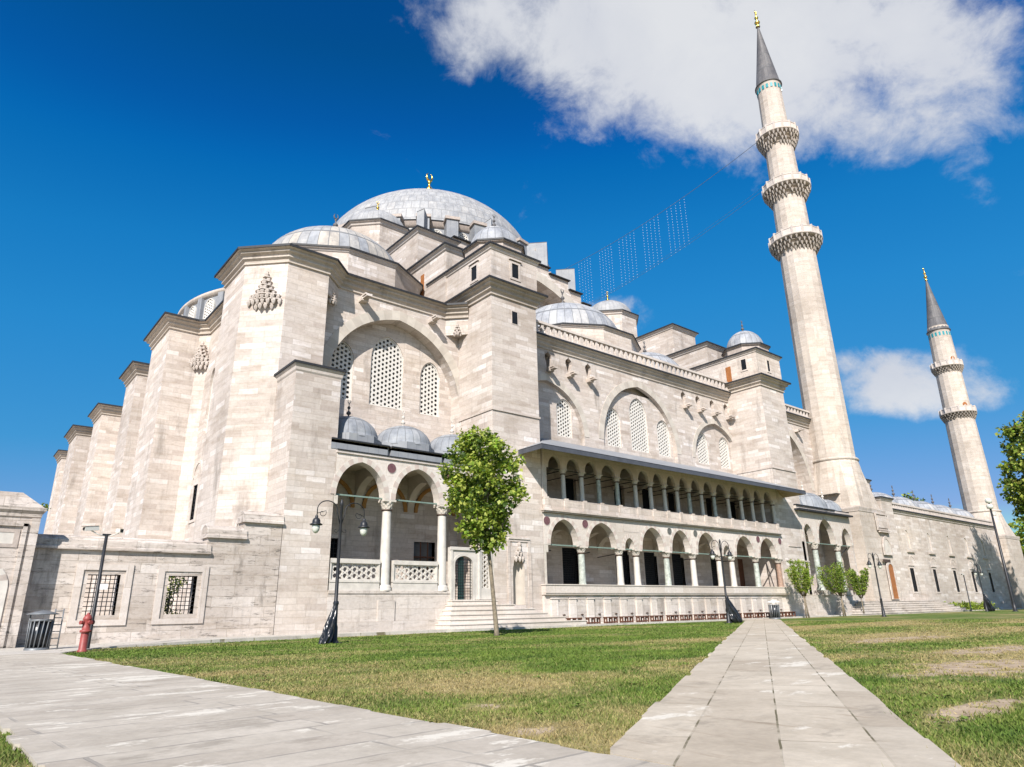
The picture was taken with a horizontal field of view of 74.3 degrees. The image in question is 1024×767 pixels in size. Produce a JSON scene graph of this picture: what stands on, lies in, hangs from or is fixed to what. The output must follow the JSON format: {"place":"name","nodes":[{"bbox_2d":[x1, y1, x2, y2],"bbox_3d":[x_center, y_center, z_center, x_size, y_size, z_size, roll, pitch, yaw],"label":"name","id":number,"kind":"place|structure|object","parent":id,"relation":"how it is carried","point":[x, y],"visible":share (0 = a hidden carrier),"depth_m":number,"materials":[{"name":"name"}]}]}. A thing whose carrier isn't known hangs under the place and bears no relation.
{"place":"outdoors","nodes":[
{"label":"outdoors","id":0,"kind":"place"},
{"bbox_2d":[0,653,673,766],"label":"path","id":1,"kind":"structure","parent":0,"point":[60,710],"depth_m":5.14,"materials":[{"name":"grey stone"}]},
{"bbox_2d":[0,609,1023,766],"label":"lawn","id":2,"kind":"structure","parent":0,"point":[1007,614],"depth_m":10.11,"materials":[{"name":"green plant"}]},
{"bbox_2d":[77,612,94,651],"bbox_3d":[-12.270,7.154,19.459,0.423,1.070,0.363,14,-24,-37],"label":"fire hydrant","id":3,"kind":"object","parent":2,"relation":"on","point":[87,621],"visible":0.98,"depth_m":19.40,"materials":[{"name":"red metal"}]},
{"bbox_2d":[318,601,338,643],"bbox_3d":[-5.845,7.639,21.654,0.349,1.288,0.710,-9,-20,22],"label":"plastic bag","id":4,"kind":"object","parent":2,"relation":"on","point":[326,636],"visible":1,"depth_m":21.52,"materials":[{"name":"black plastic"}]},
{"bbox_2d":[310,500,369,643],"bbox_3d":[-5.782,6.192,22.451,2.160,4.660,0.409,14,-24,-37],"label":"lamp post","id":5,"kind":"object","parent":2,"relation":"on","point":[316,524],"visible":0.94,"depth_m":22.56,"materials":[{"name":"black metal"}]},
{"bbox_2d":[436,424,530,635],"bbox_3d":[-0.974,5.629,26.541,3.740,8.273,3.658,-5,-19,10],"label":"tree","id":6,"kind":"object","parent":2,"relation":"on","point":[489,503],"visible":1,"depth_m":26.25,"materials":[{"name":"green plant"}]},
{"bbox_2d":[709,539,732,622],"bbox_3d":[12.453,11.583,39.692,2.160,4.790,0.409,14,-24,-37],"label":"lamp post","id":7,"kind":"object","parent":2,"relation":"on","point":[712,554],"visible":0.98,"depth_m":39.78,"materials":[{"name":"black metal"}]},
{"bbox_2d":[725,596,742,622],"bbox_3d":[12.860,13.124,39.313,1.028,1.488,0.667,9,-21,-29],"label":"plastic bag","id":8,"kind":"object","parent":2,"relation":"on","point":[734,614],"visible":0.98,"depth_m":39.02,"materials":[{"name":"black plastic"}]},
{"bbox_2d":[784,559,814,617],"bbox_3d":[22.392,15.870,52.412,2.002,4.551,2.607,-13,-22,31],"label":"tree","id":9,"kind":"object","parent":2,"relation":"on","point":[805,581],"visible":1,"depth_m":52.17,"materials":[{"name":"green plant"}]},
{"bbox_2d":[814,560,853,615],"bbox_3d":[26.876,16.954,55.998,3.549,4.619,2.901,14,-24,-37],"label":"tree","id":10,"kind":"object","parent":2,"relation":"on","point":[838,573],"visible":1,"depth_m":55.60,"materials":[{"name":"green plant"}]},
{"bbox_2d":[847,568,869,613],"bbox_3d":[29.825,17.820,57.831,1.657,4.031,1.907,14,-24,-37],"label":"tree","id":11,"kind":"object","parent":2,"relation":"on","point":[860,584],"visible":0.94,"depth_m":57.81,"materials":[{"name":"green plant"}]},
{"bbox_2d":[866,552,887,616],"bbox_3d":[27.392,15.033,50.588,2.160,4.660,0.409,14,-24,-37],"label":"lamp post","id":12,"kind":"object","parent":2,"relation":"on","point":[869,564],"visible":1,"depth_m":50.48,"materials":[{"name":"black metal"}]},
{"bbox_2d":[961,573,971,610],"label":"camera pole","id":13,"kind":"object","parent":2,"relation":"on","point":[967,591],"visible":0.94,"depth_m":70.26,"materials":[{"name":"black metal"}]},
{"bbox_2d":[973,564,988,611],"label":"lamp post","id":14,"kind":"object","parent":2,"relation":"on","point":[981,574],"visible":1,"depth_m":67.71,"materials":[{"name":"black metal"}]},
{"bbox_2d":[983,594,994,610],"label":"plastic bag","id":15,"kind":"object","parent":2,"relation":"on","point":[990,606],"visible":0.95,"depth_m":67.11,"materials":[{"name":"black plastic"}]},
{"bbox_2d":[985,498,1017,611],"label":"floodlight pole","id":16,"kind":"object","parent":2,"relation":"on","point":[994,513],"visible":0.97,"depth_m":65.05,"materials":[{"name":"black metal"}]},
{"bbox_2d":[995,410,1023,520],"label":"tree","id":17,"kind":"object","parent":2,"relation":"on","point":[1014,434],"visible":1,"depth_m":74.58,"materials":[{"name":"green plant"}]},
{"bbox_2d":[0,608,1023,654],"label":"pavement","id":18,"kind":"structure","parent":0,"point":[52,649],"depth_m":26.39,"materials":[{"name":"grey stone"}]},
{"bbox_2d":[0,491,46,647],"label":"gatehouse","id":19,"kind":"object","parent":18,"relation":"on","point":[21,514],"visible":0.87,"depth_m":23.24,"materials":[{"name":"stone"}]},
{"bbox_2d":[23,609,64,650],"bbox_3d":[-14.499,7.566,20.781,0.862,1.221,0.862,-9,-20,21],"label":"litter bin","id":20,"kind":"object","parent":18,"relation":"on","point":[39,634],"visible":0.97,"depth_m":20.58,"materials":[{"name":"grey metal"}]},
{"bbox_2d":[82,525,123,648],"bbox_3d":[-13.009,6.339,20.976,1.271,3.813,0.426,14,-24,-37],"label":"camera pole","id":21,"kind":"object","parent":18,"relation":"on","point":[91,528],"visible":0.82,"depth_m":21.25,"materials":[{"name":"black metal"}]},
{"bbox_2d":[100,584,107,588],"bbox_3d":[-15.294,7.599,25.300,0.300,0.200,0.020,14,-24,-37],"label":"sign","id":22,"kind":"object","parent":21,"relation":"attached to","point":[103,586],"visible":0.64,"depth_m":25.31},
{"bbox_2d":[15,510,284,646],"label":"garden wall","id":23,"kind":"structure","parent":18,"relation":"on","point":[232,572],"depth_m":26.41,"materials":[{"name":"stone"}]},
{"bbox_2d":[66,563,133,626],"bbox_3d":[-15.385,7.893,25.275,1.880,2.190,0.550,14,-24,-37],"label":"window","id":24,"kind":"structure","parent":23,"relation":"in","point":[129,569],"depth_m":25.17,"materials":[{"name":"stone"}]},
{"bbox_2d":[151,565,209,624],"bbox_3d":[-13.247,8.414,26.942,1.880,2.190,0.550,14,-24,-37],"label":"window","id":25,"kind":"structure","parent":23,"relation":"in","point":[155,619],"depth_m":26.84,"materials":[{"name":"stone"}]},
{"bbox_2d":[164,577,186,613],"bbox_3d":[-14.441,9.350,28.391,0.994,2.910,1.317,-17,-24,38],"label":"climbing vine","id":26,"kind":"object","parent":18,"relation":"on","point":[170,597],"visible":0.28,"depth_m":28.57,"materials":[{"name":"green plant"}]},
{"bbox_2d":[585,617,600,623],"bbox_3d":[4.700,13.747,39.174,1.000,0.395,0.300,13,-23,-36],"label":"stool","id":27,"kind":"object","parent":18,"relation":"on","point":[592,619],"visible":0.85,"depth_m":39.11,"materials":[{"name":"brown wood"}]},
{"bbox_2d":[603,617,617,622],"bbox_3d":[5.845,14.018,40.046,1.000,0.395,0.300,14,-24,-37],"label":"stool","id":28,"kind":"object","parent":18,"relation":"on","point":[612,621],"visible":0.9,"depth_m":39.96,"materials":[{"name":"brown wood"}]},
{"bbox_2d":[619,616,633,622],"bbox_3d":[6.931,14.299,40.942,1.000,0.395,0.300,13,-23,-36],"label":"stool","id":29,"kind":"object","parent":18,"relation":"on","point":[625,617],"visible":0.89,"depth_m":40.83,"materials":[{"name":"brown wood"}]},
{"bbox_2d":[635,616,648,621],"bbox_3d":[8.075,14.574,41.823,1.000,0.395,0.300,15,-24,-39],"label":"stool","id":30,"kind":"object","parent":18,"relation":"on","point":[641,620],"visible":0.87,"depth_m":41.72,"materials":[{"name":"brown wood"}]},
{"bbox_2d":[650,615,663,621],"bbox_3d":[9.137,14.848,42.697,1.000,0.395,0.300,13,-23,-36],"label":"stool","id":31,"kind":"object","parent":18,"relation":"on","point":[657,617],"visible":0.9,"depth_m":42.60,"materials":[{"name":"brown wood"}]},
{"bbox_2d":[666,615,678,620],"bbox_3d":[10.353,15.129,43.601,1.000,0.395,0.300,14,-24,-39],"label":"stool","id":32,"kind":"object","parent":18,"relation":"on","point":[673,619],"visible":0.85,"depth_m":43.51,"materials":[{"name":"brown wood"}]},
{"bbox_2d":[679,614,692,620],"bbox_3d":[11.445,15.389,44.435,1.000,0.395,0.300,13,-23,-35],"label":"stool","id":33,"kind":"object","parent":18,"relation":"on","point":[683,618],"visible":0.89,"depth_m":44.40,"materials":[{"name":"brown wood"}]},
{"bbox_2d":[693,614,705,619],"bbox_3d":[12.613,15.680,45.366,1.000,0.395,0.300,13,-23,-36],"label":"stool","id":34,"kind":"object","parent":18,"relation":"on","point":[698,616],"visible":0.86,"depth_m":45.28,"materials":[{"name":"brown wood"}]},
{"bbox_2d":[706,614,718,619],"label":"stool","id":35,"kind":"object","parent":18,"relation":"on","point":[711,617],"visible":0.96,"depth_m":46.07,"materials":[{"name":"brown wood"}]},
{"bbox_2d":[743,613,753,617],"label":"stool","id":36,"kind":"object","parent":18,"relation":"on","point":[749,614],"visible":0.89,"depth_m":48.77,"materials":[{"name":"brown wood"}]},
{"bbox_2d":[754,612,764,617],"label":"stool","id":37,"kind":"object","parent":18,"relation":"on","point":[761,614],"visible":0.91,"depth_m":49.66,"materials":[{"name":"brown wood"}]},
{"bbox_2d":[766,600,780,618],"bbox_3d":[19.146,16.506,49.359,0.957,1.299,0.957,14,-24,-37],"label":"litter bin","id":38,"kind":"object","parent":18,"relation":"on","point":[774,610],"visible":0.99,"depth_m":49.12,"materials":[{"name":"grey metal"}]},
{"bbox_2d":[786,611,795,616],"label":"stool","id":39,"kind":"object","parent":18,"relation":"on","point":[789,615],"visible":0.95,"depth_m":52.39,"materials":[{"name":"brown wood"}]},
{"bbox_2d":[754,10,900,600],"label":"minaret","id":40,"kind":"object","parent":18,"relation":"on","point":[795,243],"visible":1,"depth_m":73.23,"materials":[{"name":"stone"}]},
{"bbox_2d":[555,143,760,303],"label":"light string","id":41,"kind":"object","parent":40,"relation":"hanging from","point":[659,233],"visible":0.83,"depth_m":95.03,"materials":[{"name":"grey metal"}]},
{"bbox_2d":[944,601,999,609],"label":"bush","id":42,"kind":"object","parent":18,"relation":"on","point":[974,605],"visible":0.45,"depth_m":75.16,"materials":[{"name":"green plant"}]},
{"bbox_2d":[923,268,1023,607],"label":"minaret","id":43,"kind":"object","parent":18,"relation":"on","point":[958,414],"visible":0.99,"depth_m":96.12,"materials":[{"name":"stone"}]},
{"bbox_2d":[0,0,1023,545],"label":"sky","id":44,"kind":"structure","parent":0,"point":[144,143],"materials":[{"name":"blue"}]},
{"bbox_2d":[610,619,961,766],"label":"path","id":45,"kind":"structure","parent":0,"point":[762,693],"depth_m":5.16,"materials":[{"name":"grey stone"}]},
{"label":"ground","id":46,"kind":"structure","parent":0,"visible":0},
{"bbox_2d":[43,173,864,634],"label":"mosque","id":47,"kind":"structure","parent":46,"relation":"on","point":[373,355],"depth_m":42.91,"materials":[{"name":"stone"}]},
{"bbox_2d":[188,481,199,523],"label":"window","id":48,"kind":"structure","parent":47,"relation":"in","point":[198,482],"depth_m":40.64,"materials":[{"name":"stone"}]},
{"bbox_2d":[206,378,213,432],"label":"window","id":49,"kind":"structure","parent":47,"relation":"in","point":[213,378],"depth_m":42.62,"materials":[{"name":"white paint"}]},
{"bbox_2d":[330,341,352,399],"bbox_3d":[-9.878,-0.761,38.929,1.452,3.524,0.190,14,-24,-37],"label":"window","id":50,"kind":"structure","parent":47,"relation":"in","point":[342,357],"depth_m":39.08,"materials":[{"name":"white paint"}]},
{"bbox_2d":[369,338,402,409],"bbox_3d":[-7.611,-0.666,40.860,2.212,4.494,0.190,14,-24,-37],"label":"window","id":51,"kind":"structure","parent":47,"relation":"in","point":[386,376],"depth_m":40.82,"materials":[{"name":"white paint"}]},
{"bbox_2d":[419,363,438,416],"bbox_3d":[-5.247,0.367,42.541,1.452,3.524,0.190,14,-24,-37],"label":"window","id":52,"kind":"structure","parent":47,"relation":"in","point":[429,377],"depth_m":42.53,"materials":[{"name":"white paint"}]},
{"bbox_2d":[556,399,571,437],"bbox_3d":[3.668,2.519,48.817,1.512,2.863,0.190,14,-24,-37],"label":"window","id":53,"kind":"structure","parent":47,"relation":"in","point":[564,426],"depth_m":48.84,"materials":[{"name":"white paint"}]},
{"bbox_2d":[606,408,620,447],"bbox_3d":[7.693,3.404,51.989,1.592,3.063,0.190,14,-24,-37],"label":"window","id":54,"kind":"structure","parent":47,"relation":"in","point":[612,419],"depth_m":52.02,"materials":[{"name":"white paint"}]},
{"bbox_2d":[629,399,648,452],"bbox_3d":[10.004,3.330,54.017,2.092,4.413,0.190,14,-24,-37],"label":"window","id":55,"kind":"structure","parent":47,"relation":"in","point":[638,426],"depth_m":54.03,"materials":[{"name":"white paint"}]},
{"bbox_2d":[657,420,670,456],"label":"window","id":56,"kind":"structure","parent":47,"relation":"in","point":[662,430],"depth_m":55.66,"materials":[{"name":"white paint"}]},
{"bbox_2d":[697,433,708,464],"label":"window","id":57,"kind":"structure","parent":47,"relation":"in","point":[702,448],"depth_m":58.83,"materials":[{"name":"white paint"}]},
{"bbox_2d":[719,438,730,468],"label":"window","id":58,"kind":"structure","parent":47,"relation":"in","point":[723,447],"depth_m":60.79,"materials":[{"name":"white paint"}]},
{"bbox_2d":[897,491,924,501],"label":"tree","id":59,"kind":"object","parent":46,"relation":"on","point":[907,496],"visible":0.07,"depth_m":102.55,"materials":[{"name":"green plant"}]},
{"bbox_2d":[818,478,1011,615],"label":"courtyard wall","id":60,"kind":"structure","parent":46,"relation":"on","point":[934,551],"depth_m":75.47,"materials":[{"name":"stone"}]},
{"bbox_2d":[904,529,911,549],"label":"blind window","id":61,"kind":"structure","parent":60,"relation":"in","point":[907,538],"depth_m":72.08,"materials":[{"name":"stone"}]},
{"bbox_2d":[908,565,918,592],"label":"window","id":62,"kind":"structure","parent":60,"relation":"in","point":[910,568],"depth_m":70.38,"materials":[{"name":"stone"}]},
{"bbox_2d":[926,532,932,551],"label":"blind window","id":63,"kind":"structure","parent":60,"relation":"in","point":[927,534],"depth_m":75.52,"materials":[{"name":"stone"}]},
{"bbox_2d":[931,566,940,592],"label":"window","id":64,"kind":"structure","parent":60,"relation":"in","point":[933,569],"depth_m":73.97,"materials":[{"name":"stone"}]},
{"bbox_2d":[946,535,952,553],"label":"blind window","id":65,"kind":"structure","parent":60,"relation":"in","point":[947,538],"depth_m":79.00,"materials":[{"name":"stone"}]},
{"bbox_2d":[952,568,960,592],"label":"window","id":66,"kind":"structure","parent":60,"relation":"in","point":[953,570],"depth_m":77.44,"materials":[{"name":"stone"}]},
{"bbox_2d":[964,537,969,554],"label":"blind window","id":67,"kind":"structure","parent":60,"relation":"in","point":[965,541],"depth_m":82.40,"materials":[{"name":"stone"}]},
{"bbox_2d":[970,569,978,592],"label":"window","id":68,"kind":"structure","parent":60,"relation":"in","point":[973,579],"depth_m":80.92,"materials":[{"name":"stone"}]},
{"bbox_2d":[980,539,985,556],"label":"blind window","id":69,"kind":"structure","parent":60,"relation":"in","point":[982,546],"depth_m":85.74,"materials":[{"name":"stone"}]},
{"bbox_2d":[987,570,995,592],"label":"window","id":70,"kind":"structure","parent":60,"relation":"in","point":[989,571],"depth_m":84.50,"materials":[{"name":"stone"}]},
{"bbox_2d":[1008,515,1023,555],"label":"tree","id":71,"kind":"object","parent":46,"relation":"on","point":[1019,533],"visible":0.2,"depth_m":101.05,"materials":[{"name":"green plant"}]}
]}

